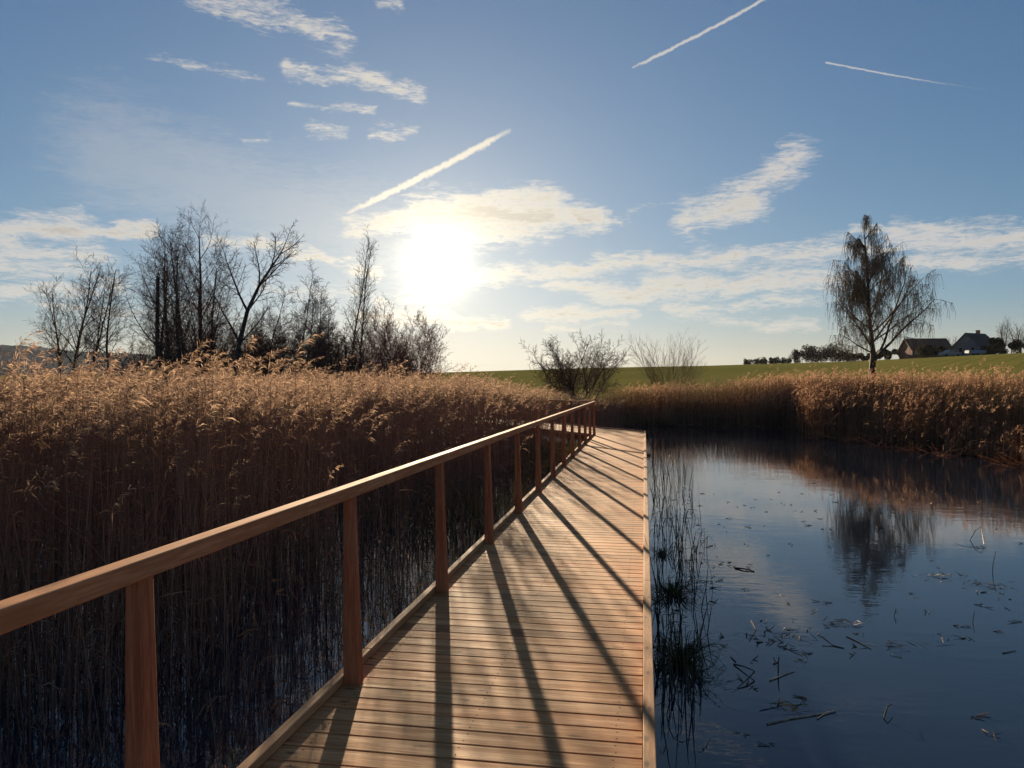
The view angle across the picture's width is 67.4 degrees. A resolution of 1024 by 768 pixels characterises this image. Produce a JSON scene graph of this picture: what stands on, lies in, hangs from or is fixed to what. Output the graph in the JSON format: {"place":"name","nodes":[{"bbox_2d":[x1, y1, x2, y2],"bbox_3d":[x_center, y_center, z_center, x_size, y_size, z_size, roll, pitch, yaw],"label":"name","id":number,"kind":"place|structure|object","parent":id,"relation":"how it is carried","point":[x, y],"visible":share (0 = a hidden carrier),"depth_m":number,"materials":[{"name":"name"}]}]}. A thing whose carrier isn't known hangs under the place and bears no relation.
{"place":"outdoors","nodes":[
{"label":"outdoors","id":0,"kind":"place"},
{"bbox_2d":[0,345,164,374],"bbox_3d":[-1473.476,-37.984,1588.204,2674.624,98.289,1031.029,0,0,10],"label":"hills","id":1,"kind":"structure","parent":0,"point":[12,350],"depth_m":1245.67,"materials":[{"name":"plant"}]},
{"bbox_2d":[0,425,1023,767],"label":"water","id":2,"kind":"structure","parent":0,"point":[850,499],"depth_m":6.60,"materials":[{"name":"liquid"}]},
{"bbox_2d":[644,535,656,589],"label":"reed stalk","id":3,"kind":"object","parent":2,"relation":"in","point":[652,567],"visible":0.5,"depth_m":7.42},
{"bbox_2d":[651,567,657,602],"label":"reed stalk","id":4,"kind":"object","parent":2,"relation":"in","point":[657,584],"visible":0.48,"depth_m":7.20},
{"bbox_2d":[653,658,657,679],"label":"reed stalk","id":5,"kind":"object","parent":2,"relation":"in","point":[655,669],"visible":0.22,"depth_m":5.33,"materials":[{"name":"plant"}]},
{"bbox_2d":[657,614,658,650],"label":"reed stalk","id":6,"kind":"object","parent":2,"relation":"in","point":[657,632],"visible":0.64,"depth_m":5.83,"materials":[{"name":"plant"}]},
{"bbox_2d":[653,634,665,684],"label":"reed stalk","id":7,"kind":"object","parent":2,"relation":"in","point":[662,653],"visible":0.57,"depth_m":5.22,"materials":[{"name":"plant"}]},
{"bbox_2d":[657,638,663,680],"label":"reed stalk","id":8,"kind":"object","parent":2,"relation":"in","point":[659,664],"visible":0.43,"depth_m":5.29,"materials":[{"name":"plant"}]},
{"bbox_2d":[652,598,668,622],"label":"reed stalk","id":9,"kind":"object","parent":2,"relation":"in","point":[656,608],"visible":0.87,"depth_m":6.59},
{"bbox_2d":[656,659,668,711],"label":"reed stalk","id":10,"kind":"object","parent":2,"relation":"in","point":[664,686],"visible":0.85,"depth_m":4.80,"materials":[{"name":"plant"}]},
{"bbox_2d":[650,545,675,557],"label":"grass tussock","id":11,"kind":"object","parent":2,"relation":"in","point":[662,552],"depth_m":9.22,"materials":[{"name":"plant"}]},
{"bbox_2d":[665,513,666,542],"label":"reed stalk","id":12,"kind":"object","parent":2,"relation":"in","point":[666,528],"visible":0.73,"depth_m":9.93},
{"bbox_2d":[660,623,672,707],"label":"reed stalk","id":13,"kind":"object","parent":2,"relation":"in","point":[665,668],"visible":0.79,"depth_m":4.89,"materials":[{"name":"plant"}]},
{"bbox_2d":[660,609,672,661],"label":"reed stalk","id":14,"kind":"object","parent":2,"relation":"in","point":[666,637],"visible":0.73,"depth_m":5.64,"materials":[{"name":"plant"}]},
{"bbox_2d":[655,693,681,715],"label":"reed stalk","id":15,"kind":"object","parent":2,"relation":"in","point":[669,704],"visible":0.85,"depth_m":4.73,"materials":[{"name":"plant"}]},
{"bbox_2d":[661,678,675,694],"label":"reed stalk","id":16,"kind":"object","parent":2,"relation":"in","point":[672,685],"visible":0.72,"depth_m":5.05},
{"bbox_2d":[667,650,671,694],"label":"reed stalk","id":17,"kind":"object","parent":2,"relation":"in","point":[670,675],"visible":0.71,"depth_m":5.03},
{"bbox_2d":[664,638,678,714],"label":"reed stalk","id":18,"kind":"object","parent":2,"relation":"in","point":[677,681],"visible":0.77,"depth_m":4.79,"materials":[{"name":"plant"}]},
{"bbox_2d":[667,649,675,690],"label":"reed stalk","id":19,"kind":"object","parent":2,"relation":"in","point":[671,670],"visible":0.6,"depth_m":5.15,"materials":[{"name":"plant"}]},
{"bbox_2d":[660,612,682,638],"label":"reed stalk","id":20,"kind":"object","parent":2,"relation":"in","point":[673,622],"visible":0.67,"depth_m":5.83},
{"bbox_2d":[666,624,678,684],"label":"reed stalk","id":21,"kind":"object","parent":2,"relation":"in","point":[673,655],"visible":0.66,"depth_m":5.23,"materials":[{"name":"plant"}]},
{"bbox_2d":[661,631,683,659],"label":"reed stalk","id":22,"kind":"object","parent":2,"relation":"in","point":[671,641],"visible":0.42,"depth_m":5.69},
{"bbox_2d":[670,597,681,646],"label":"reed stalk","id":23,"kind":"object","parent":2,"relation":"in","point":[673,620],"visible":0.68,"depth_m":5.91,"materials":[{"name":"plant"}]},
{"bbox_2d":[676,528,681,576],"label":"reed stalk","id":24,"kind":"object","parent":2,"relation":"in","point":[680,556],"visible":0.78,"depth_m":8.18,"materials":[{"name":"plant"}]},
{"bbox_2d":[674,642,688,705],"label":"reed stalk","id":25,"kind":"object","parent":2,"relation":"in","point":[685,681],"visible":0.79,"depth_m":4.91,"materials":[{"name":"plant"}]},
{"bbox_2d":[680,614,682,670],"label":"reed stalk","id":26,"kind":"object","parent":2,"relation":"in","point":[681,644],"visible":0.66,"depth_m":5.47,"materials":[{"name":"plant"}]},
{"bbox_2d":[651,573,717,600],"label":"grass tussock","id":27,"kind":"object","parent":2,"relation":"in","point":[672,586],"depth_m":7.42,"materials":[{"name":"plant"}]},
{"bbox_2d":[681,629,694,676],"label":"reed stalk","id":28,"kind":"object","parent":2,"relation":"in","point":[693,653],"visible":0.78,"depth_m":5.34,"materials":[{"name":"plant"}]},
{"bbox_2d":[687,668,691,711],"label":"reed stalk","id":29,"kind":"object","parent":2,"relation":"in","point":[689,691],"visible":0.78,"depth_m":4.80,"materials":[{"name":"plant"}]},
{"bbox_2d":[691,548,692,579],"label":"reed stalk","id":30,"kind":"object","parent":2,"relation":"in","point":[691,564],"visible":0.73,"depth_m":8.00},
{"bbox_2d":[689,654,700,684],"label":"reed stalk","id":31,"kind":"object","parent":2,"relation":"in","point":[700,669],"visible":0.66,"depth_m":5.22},
{"bbox_2d":[688,678,701,692],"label":"reed stalk","id":32,"kind":"object","parent":2,"relation":"in","point":[700,685],"visible":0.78,"depth_m":5.11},
{"bbox_2d":[693,555,702,611],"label":"reed stalk","id":33,"kind":"object","parent":2,"relation":"in","point":[696,586],"visible":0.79,"depth_m":6.91,"materials":[{"name":"plant"}]},
{"bbox_2d":[652,624,747,680],"bbox_3d":[1.254,2.025,5.639,0.871,0.449,0.928,0,0,-13],"label":"grass tussock","id":34,"kind":"object","parent":2,"relation":"in","point":[677,657],"depth_m":5.62,"materials":[{"name":"plant"}]},
{"bbox_2d":[691,660,711,713],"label":"reed stalk","id":35,"kind":"object","parent":2,"relation":"in","point":[693,688],"visible":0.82,"depth_m":4.77,"materials":[{"name":"plant"}]},
{"bbox_2d":[695,631,709,674],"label":"reed stalk","id":36,"kind":"object","parent":2,"relation":"in","point":[697,650],"visible":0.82,"depth_m":5.44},
{"bbox_2d":[701,602,708,632],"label":"reed stalk","id":37,"kind":"object","parent":2,"relation":"in","point":[704,619],"visible":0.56,"depth_m":6.17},
{"bbox_2d":[699,629,714,665],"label":"reed stalk","id":38,"kind":"object","parent":2,"relation":"in","point":[702,644],"visible":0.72,"depth_m":5.54,"materials":[{"name":"plant"}]},
{"bbox_2d":[737,671,754,688],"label":"floating stalk","id":39,"kind":"object","parent":2,"relation":"on","point":[746,679],"visible":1,"depth_m":5.26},
{"bbox_2d":[731,625,818,642],"bbox_3d":[2.135,2.027,6.263,0.683,0.044,0.335,0,0,10],"label":"leaf mat","id":40,"kind":"object","parent":2,"relation":"on","point":[782,633],"visible":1,"depth_m":6.26,"materials":[{"name":"plant"}]},
{"bbox_2d":[769,671,793,680],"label":"floating stalk","id":41,"kind":"object","parent":2,"relation":"on","point":[780,676],"visible":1,"depth_m":5.37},
{"bbox_2d":[759,697,808,711],"bbox_3d":[1.731,2.027,4.861,0.302,0.044,0.140,0,0,31],"label":"leaf mat","id":42,"kind":"object","parent":2,"relation":"on","point":[781,704],"visible":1,"depth_m":4.86,"materials":[{"name":"brown plant"}]},
{"bbox_2d":[766,710,835,724],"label":"floating stalk","id":43,"kind":"object","parent":2,"relation":"on","point":[773,722],"visible":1,"depth_m":4.70,"materials":[{"name":"plant"}]},
{"bbox_2d":[865,640,949,649],"bbox_3d":[3.074,2.028,6.007,0.687,0.040,0.218,0,0,-3],"label":"leaf mat","id":44,"kind":"object","parent":2,"relation":"on","point":[910,643],"visible":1,"depth_m":6.00,"materials":[{"name":"plant"}]},
{"bbox_2d":[919,571,962,575],"bbox_3d":[4.526,2.028,8.200,0.558,0.042,0.147,0,0,-3],"label":"leaf mat","id":45,"kind":"object","parent":2,"relation":"on","point":[942,574],"visible":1,"depth_m":8.21,"materials":[{"name":"plant"}]},
{"bbox_2d":[950,580,1009,587],"bbox_3d":[4.791,2.031,7.821,0.636,0.037,0.310,0,0,21],"label":"leaf mat","id":46,"kind":"object","parent":2,"relation":"on","point":[975,582],"visible":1,"depth_m":7.81,"materials":[{"name":"plant"}]},
{"bbox_2d":[970,712,990,717],"bbox_3d":[2.894,2.041,4.723,0.159,0.018,0.053,0,0,-12],"label":"reed scrap","id":47,"kind":"object","parent":2,"relation":"on","point":[980,715],"visible":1,"depth_m":4.74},
{"bbox_2d":[0,353,1023,464],"bbox_3d":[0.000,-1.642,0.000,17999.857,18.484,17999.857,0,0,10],"label":"ground","id":48,"kind":"structure","parent":0,"point":[626,376],"depth_m":89.46,"materials":[{"name":"plant"}]},
{"bbox_2d":[22,245,143,380],"bbox_3d":[-25.422,-3.298,45.496,7.014,9.800,4.127,0,0,10],"label":"bare tree","id":49,"kind":"object","parent":48,"relation":"on","point":[90,300],"visible":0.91,"depth_m":45.17,"materials":[{"name":"brown plant"}]},
{"bbox_2d":[71,255,140,375],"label":"bare tree","id":50,"kind":"object","parent":48,"relation":"on","point":[108,324],"visible":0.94,"depth_m":43.84,"materials":[{"name":"brown plant"}]},
{"bbox_2d":[95,325,175,382],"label":"bare bush","id":51,"kind":"object","parent":48,"relation":"on","point":[139,359],"visible":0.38,"depth_m":49.05,"materials":[{"name":"plant"}]},
{"bbox_2d":[149,270,165,378],"bbox_3d":[-19.948,-2.385,43.021,1.267,8.154,0.285,0,0,10],"label":"broken trunk","id":52,"kind":"object","parent":48,"relation":"on","point":[157,352],"visible":0.62,"depth_m":42.94,"materials":[{"name":"brown plant"}]},
{"bbox_2d":[109,218,209,374],"bbox_3d":[-20.222,-4.178,45.349,5.968,11.631,5.529,0,0,10],"label":"alder tree","id":53,"kind":"object","parent":48,"relation":"on","point":[166,333],"visible":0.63,"depth_m":44.84,"materials":[{"name":"brown plant"}]},
{"bbox_2d":[118,206,216,371],"bbox_3d":[-21.201,-4.659,47.691,5.897,12.419,5.312,0,0,10],"label":"alder tree","id":54,"kind":"object","parent":48,"relation":"on","point":[168,284],"visible":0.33,"depth_m":47.28,"materials":[{"name":"brown plant"}]},
{"bbox_2d":[135,227,214,374],"bbox_3d":[-18.962,-3.654,42.954,4.333,10.720,4.504,0,0,10],"label":"alder tree","id":55,"kind":"object","parent":48,"relation":"on","point":[178,339],"visible":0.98,"depth_m":42.98,"materials":[{"name":"brown plant"}]},
{"bbox_2d":[137,325,214,379],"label":"bare bush","id":56,"kind":"object","parent":48,"relation":"on","point":[171,356],"visible":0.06,"depth_m":49.90,"materials":[{"name":"plant"}]},
{"bbox_2d":[128,222,224,381],"bbox_3d":[-20.389,-4.010,45.955,6.578,11.215,4.279,0,0,31],"label":"alder tree","id":57,"kind":"object","parent":48,"relation":"on","point":[149,321],"visible":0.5,"depth_m":45.65,"materials":[{"name":"brown plant"}]},
{"bbox_2d":[154,248,244,374],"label":"alder tree","id":58,"kind":"object","parent":48,"relation":"on","point":[213,301],"visible":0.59,"depth_m":45.24,"materials":[{"name":"brown plant"}]},
{"bbox_2d":[172,315,236,378],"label":"bare bush","id":59,"kind":"object","parent":48,"relation":"on","point":[204,345],"visible":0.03,"depth_m":51.08,"materials":[{"name":"plant"}]},
{"bbox_2d":[164,198,245,376],"bbox_3d":[-17.852,-4.466,44.893,4.972,12.247,5.964,0,0,-33],"label":"alder tree","id":60,"kind":"object","parent":48,"relation":"on","point":[199,299],"visible":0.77,"depth_m":44.27,"materials":[{"name":"brown plant"}]},
{"bbox_2d":[170,305,264,379],"bbox_3d":[-18.808,-1.833,48.922,5.973,6.742,3.037,0,0,1],"label":"bare bush","id":61,"kind":"object","parent":48,"relation":"on","point":[229,356],"visible":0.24,"depth_m":48.83,"materials":[{"name":"plant"}]},
{"bbox_2d":[187,317,263,373],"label":"bare bush","id":62,"kind":"object","parent":48,"relation":"on","point":[232,341],"visible":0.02,"depth_m":51.70,"materials":[{"name":"plant"}]},
{"bbox_2d":[192,219,304,381],"bbox_3d":[-14.824,-3.794,43.007,6.523,11.060,3.416,0,0,10],"label":"leaning tree","id":63,"kind":"object","parent":48,"relation":"on","point":[240,339],"visible":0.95,"depth_m":42.94,"materials":[{"name":"brown plant"}]},
{"bbox_2d":[208,308,288,381],"bbox_3d":[-17.345,-1.869,50.170,5.404,6.788,3.562,0,0,-33],"label":"bare bush","id":64,"kind":"object","parent":48,"relation":"on","point":[258,354],"visible":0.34,"depth_m":49.87,"materials":[{"name":"plant"}]},
{"bbox_2d":[230,311,298,379],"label":"bare bush","id":65,"kind":"object","parent":48,"relation":"on","point":[273,348],"visible":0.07,"depth_m":50.77,"materials":[{"name":"plant"}]},
{"bbox_2d":[244,281,300,379],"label":"bare tree","id":66,"kind":"object","parent":48,"relation":"on","point":[282,341],"visible":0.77,"depth_m":47.83,"materials":[{"name":"brown plant"}]},
{"bbox_2d":[246,322,311,378],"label":"bare bush","id":67,"kind":"object","parent":48,"relation":"on","point":[289,351],"visible":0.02,"depth_m":51.92,"materials":[{"name":"plant"}]},
{"bbox_2d":[249,259,327,376],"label":"bare tree","id":68,"kind":"object","parent":48,"relation":"on","point":[303,323],"visible":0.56,"depth_m":49.79,"materials":[{"name":"brown plant"}]},
{"bbox_2d":[0,329,627,767],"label":"reed bed","id":69,"kind":"object","parent":48,"relation":"on","point":[204,439],"visible":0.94,"depth_m":6.80,"materials":[{"name":"brown plant"}]},
{"bbox_2d":[286,287,343,381],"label":"bare tree","id":70,"kind":"object","parent":48,"relation":"on","point":[309,351],"visible":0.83,"depth_m":46.86,"materials":[{"name":"brown plant"}]},
{"bbox_2d":[282,320,349,378],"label":"bare bush","id":71,"kind":"object","parent":48,"relation":"on","point":[314,352],"visible":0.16,"depth_m":50.67,"materials":[{"name":"plant"}]},
{"bbox_2d":[298,280,342,364],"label":"bare tree","id":72,"kind":"object","parent":48,"relation":"on","point":[320,297],"visible":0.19,"depth_m":51.90,"materials":[{"name":"brown plant"}]},
{"bbox_2d":[312,297,361,379],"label":"bare tree","id":73,"kind":"object","parent":48,"relation":"on","point":[339,344],"visible":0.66,"depth_m":48.97,"materials":[{"name":"brown plant"}]},
{"bbox_2d":[297,314,378,378],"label":"bare bush","id":74,"kind":"object","parent":48,"relation":"on","point":[339,348],"visible":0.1,"depth_m":50.77,"materials":[{"name":"plant"}]},
{"bbox_2d":[335,225,378,355],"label":"poplar tree","id":75,"kind":"object","parent":48,"relation":"on","point":[364,273],"visible":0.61,"depth_m":52.40,"materials":[{"name":"brown plant"}]},
{"bbox_2d":[323,324,393,380],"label":"bare bush","id":76,"kind":"object","parent":48,"relation":"on","point":[358,360],"visible":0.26,"depth_m":49.80,"materials":[{"name":"plant"}]},
{"bbox_2d":[343,237,375,357],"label":"poplar tree","id":77,"kind":"object","parent":48,"relation":"on","point":[369,293],"visible":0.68,"depth_m":51.65,"materials":[{"name":"brown plant"}]},
{"bbox_2d":[337,326,422,398],"bbox_3d":[-8.707,-1.219,50.033,5.709,5.461,3.336,0,0,10],"label":"bare bush","id":78,"kind":"object","parent":48,"relation":"on","point":[348,355],"visible":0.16,"depth_m":49.74,"materials":[{"name":"plant"}]},
{"bbox_2d":[348,291,435,390],"bbox_3d":[-7.518,-2.161,47.797,5.638,7.460,4.278,0,0,-26],"label":"bare bush","id":79,"kind":"object","parent":48,"relation":"on","point":[394,356],"visible":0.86,"depth_m":47.69,"materials":[{"name":"plant"}]},
{"bbox_2d":[365,312,453,394],"bbox_3d":[-6.416,-1.613,48.919,5.804,6.294,3.179,0,0,10],"label":"bare bush","id":80,"kind":"object","parent":48,"relation":"on","point":[432,352],"visible":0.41,"depth_m":48.83,"materials":[{"name":"plant"}]},
{"bbox_2d":[237,419,656,767],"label":"boardwalk","id":81,"kind":"structure","parent":48,"relation":"on","point":[527,642],"depth_m":4.49,"materials":[{"name":"brown wood"}]},
{"bbox_2d":[0,398,595,767],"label":"wooden railing","id":82,"kind":"object","parent":81,"relation":"on","point":[133,575],"visible":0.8,"depth_m":2.77,"materials":[{"name":"wood"}]},
{"bbox_2d":[521,329,635,409],"bbox_3d":[3.777,-0.766,44.065,6.640,4.918,3.357,0,0,10],"label":"willow shrub","id":83,"kind":"object","parent":48,"relation":"on","point":[569,380],"visible":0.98,"depth_m":43.81,"materials":[{"name":"brown plant"}]},
{"bbox_2d":[627,326,709,407],"bbox_3d":[9.326,-0.976,46.108,5.174,4.999,2.190,0,0,2],"label":"sparse shrub","id":84,"kind":"object","parent":48,"relation":"on","point":[677,368],"visible":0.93,"depth_m":45.96,"materials":[{"name":"plant"}]},
{"bbox_2d":[743,358,758,364],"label":"tree","id":85,"kind":"object","parent":48,"relation":"on","point":[746,361],"visible":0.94,"depth_m":239.76,"materials":[{"name":"green plant"}]},
{"bbox_2d":[755,357,767,363],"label":"tree","id":86,"kind":"object","parent":48,"relation":"on","point":[763,361],"visible":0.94,"depth_m":239.19,"materials":[{"name":"green plant"}]},
{"bbox_2d":[768,357,779,363],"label":"tree","id":87,"kind":"object","parent":48,"relation":"on","point":[773,360],"visible":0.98,"depth_m":239.31,"materials":[{"name":"green plant"}]},
{"bbox_2d":[778,357,791,362],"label":"tree","id":88,"kind":"object","parent":48,"relation":"on","point":[784,360],"visible":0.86,"depth_m":237.73,"materials":[{"name":"green plant"}]},
{"bbox_2d":[788,349,805,362],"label":"tree","id":89,"kind":"object","parent":48,"relation":"on","point":[794,357],"visible":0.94,"depth_m":231.17,"materials":[{"name":"green plant"}]},
{"bbox_2d":[588,357,1023,467],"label":"reed bank","id":90,"kind":"structure","parent":48,"relation":"on","point":[912,411],"depth_m":28.27,"materials":[{"name":"brown plant"}]},
{"bbox_2d":[799,344,819,362],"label":"tree","id":91,"kind":"object","parent":48,"relation":"on","point":[809,354],"visible":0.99,"depth_m":229.29,"materials":[{"name":"green plant"}]},
{"bbox_2d":[809,344,830,361],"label":"tree","id":92,"kind":"object","parent":48,"relation":"on","point":[820,357],"visible":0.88,"depth_m":229.54,"materials":[{"name":"green plant"}]},
{"bbox_2d":[820,342,842,361],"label":"tree","id":93,"kind":"object","parent":48,"relation":"on","point":[830,356],"visible":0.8,"depth_m":227.75,"materials":[{"name":"green plant"}]},
{"bbox_2d":[834,349,849,361],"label":"tree","id":94,"kind":"object","parent":48,"relation":"on","point":[842,357],"visible":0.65,"depth_m":224.24,"materials":[{"name":"green plant"}]},
{"bbox_2d":[844,353,859,361],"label":"tree","id":95,"kind":"object","parent":48,"relation":"on","point":[849,357],"visible":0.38,"depth_m":221.48,"materials":[{"name":"green plant"}]},
{"bbox_2d":[851,353,869,360],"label":"shrub","id":96,"kind":"object","parent":48,"relation":"on","point":[860,355],"visible":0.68,"depth_m":179.36,"materials":[{"name":"green plant"}]},
{"bbox_2d":[867,348,899,360],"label":"hedge","id":97,"kind":"object","parent":48,"relation":"on","point":[886,354],"visible":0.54,"depth_m":189.57,"materials":[{"name":"green plant"}]},
{"bbox_2d":[822,214,955,387],"bbox_3d":[26.971,-5.904,55.578,9.426,12.848,6.276,0,0,0],"label":"birch tree","id":98,"kind":"object","parent":48,"relation":"on","point":[860,289],"visible":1,"depth_m":55.12,"materials":[{"name":"brown plant"}]},
{"bbox_2d":[898,338,953,358],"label":"long barn","id":99,"kind":"structure","parent":48,"relation":"on","point":[938,342],"depth_m":178.69,"materials":[{"name":"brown tile"}]},
{"bbox_2d":[915,344,947,357],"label":"shrub","id":100,"kind":"object","parent":48,"relation":"on","point":[927,350],"visible":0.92,"depth_m":164.50,"materials":[{"name":"green plant"}]},
{"bbox_2d":[938,350,960,356],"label":"parked car","id":101,"kind":"object","parent":48,"relation":"on","point":[945,353],"visible":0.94,"depth_m":159.23,"materials":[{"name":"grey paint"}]},
{"bbox_2d":[962,350,985,354],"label":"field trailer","id":102,"kind":"object","parent":48,"relation":"on","point":[974,352],"visible":0.91,"depth_m":157.21,"materials":[{"name":"grey metal"}]},
{"bbox_2d":[980,345,998,354],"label":"shrub","id":103,"kind":"object","parent":48,"relation":"on","point":[991,349],"visible":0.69,"depth_m":165.30,"materials":[{"name":"green plant"}]},
{"bbox_2d":[982,337,1023,353],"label":"hedge","id":104,"kind":"object","parent":48,"relation":"on","point":[1014,345],"visible":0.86,"depth_m":175.32,"materials":[{"name":"green plant"}]},
{"bbox_2d":[996,317,1014,353],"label":"tree","id":105,"kind":"object","parent":48,"relation":"on","point":[1001,334],"visible":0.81,"depth_m":184.71,"materials":[{"name":"brown plant"}]},
{"bbox_2d":[1006,322,1023,352],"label":"tree","id":106,"kind":"object","parent":48,"relation":"on","point":[1020,335],"visible":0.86,"depth_m":180.48,"materials":[{"name":"brown plant"}]},
{"bbox_2d":[0,0,1023,372],"label":"sky","id":107,"kind":"structure","parent":0,"point":[530,171],"materials":[{"name":"blue"}]},
{"bbox_2d":[952,330,996,355],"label":"gabled house","id":108,"kind":"structure","parent":0,"point":[977,340],"depth_m":180.48,"materials":[{"name":"paint"}]}
]}

